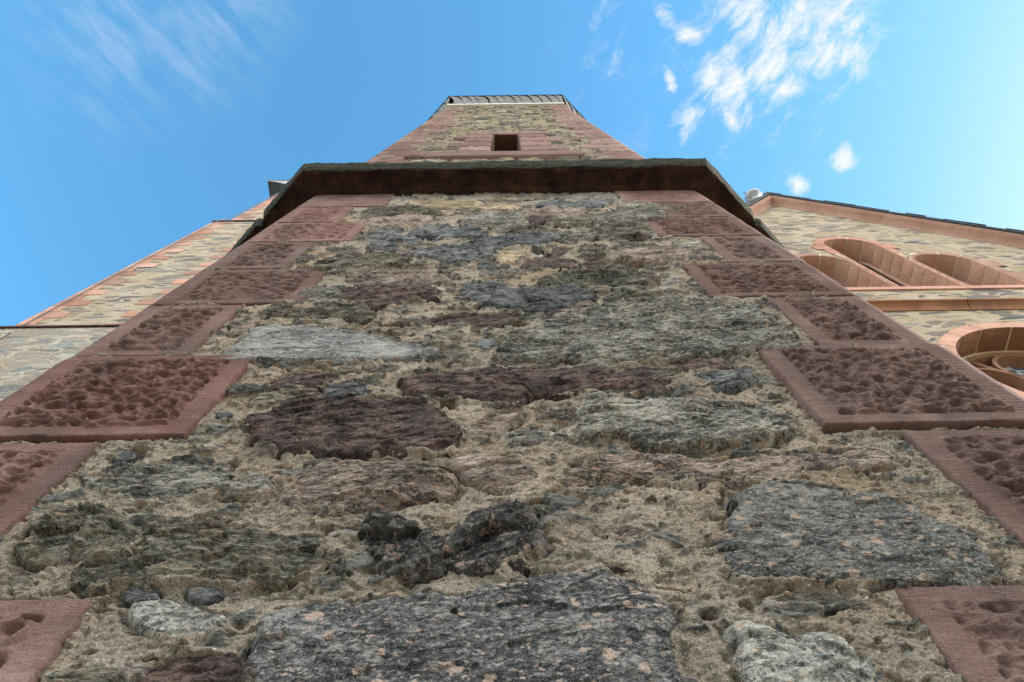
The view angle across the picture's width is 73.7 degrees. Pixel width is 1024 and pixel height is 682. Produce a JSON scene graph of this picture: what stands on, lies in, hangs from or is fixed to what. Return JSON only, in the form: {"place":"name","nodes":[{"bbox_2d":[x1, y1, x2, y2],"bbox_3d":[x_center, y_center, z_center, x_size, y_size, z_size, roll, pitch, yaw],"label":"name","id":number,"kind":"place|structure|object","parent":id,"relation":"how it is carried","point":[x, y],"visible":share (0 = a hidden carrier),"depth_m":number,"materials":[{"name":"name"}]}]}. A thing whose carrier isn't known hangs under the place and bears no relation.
{"place":"outdoors","nodes":[
{"label":"outdoors","id":0,"kind":"place"},
{"bbox_2d":[0,178,290,400],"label":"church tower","id":1,"kind":"structure","parent":0,"point":[32,348],"depth_m":14.06,"materials":[{"name":"stone"}]},
{"bbox_2d":[0,94,1023,681],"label":"stone tower","id":2,"kind":"structure","parent":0,"point":[510,388],"depth_m":1.23,"materials":[{"name":"stone"}]},
{"bbox_2d":[492,135,519,150],"bbox_3d":[-0.055,-1.664,6.473,0.235,1.538,0.430,-1,-68,0],"label":"slit window","id":3,"kind":"structure","parent":2,"relation":"in","point":[501,142],"depth_m":7.13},
{"bbox_2d":[0,0,1023,325],"label":"sky","id":4,"kind":"structure","parent":0,"point":[128,128],"materials":[{"name":"blue"}]},
{"bbox_2d":[747,192,1023,397],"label":"church nave","id":5,"kind":"structure","parent":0,"point":[955,287],"depth_m":13.52,"materials":[{"name":"beige stone"}]},
{"bbox_2d":[743,188,761,202],"bbox_3d":[8.177,-4.722,22.752,0.600,2.714,0.600,-1,-68,0],"label":"satellite dish","id":6,"kind":"object","parent":5,"relation":"on","point":[752,194],"visible":0.38,"depth_m":22.96,"materials":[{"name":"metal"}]},
{"bbox_2d":[794,253,895,286],"bbox_3d":[5.885,-1.113,12.956,1.544,2.356,0.527,-1,-68,0],"label":"lancet window","id":7,"kind":"structure","parent":5,"relation":"in","point":[847,273],"depth_m":13.45,"materials":[{"name":"pink stone"}]},
{"bbox_2d":[811,237,964,286],"bbox_3d":[7.236,-1.390,13.606,1.732,3.746,0.527,-1,-68,0],"label":"lancet window","id":8,"kind":"structure","parent":5,"relation":"in","point":[890,264],"depth_m":14.07,"materials":[{"name":"pink stone"}]},
{"bbox_2d":[908,252,1023,285],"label":"lancet window","id":9,"kind":"structure","parent":5,"relation":"in","point":[966,270],"depth_m":13.31,"materials":[{"name":"pink stone"}]},
{"bbox_2d":[938,322,1023,397],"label":"rose window","id":10,"kind":"structure","parent":5,"relation":"in","point":[996,349],"depth_m":9.89,"materials":[{"name":"pink stone"}]}
]}

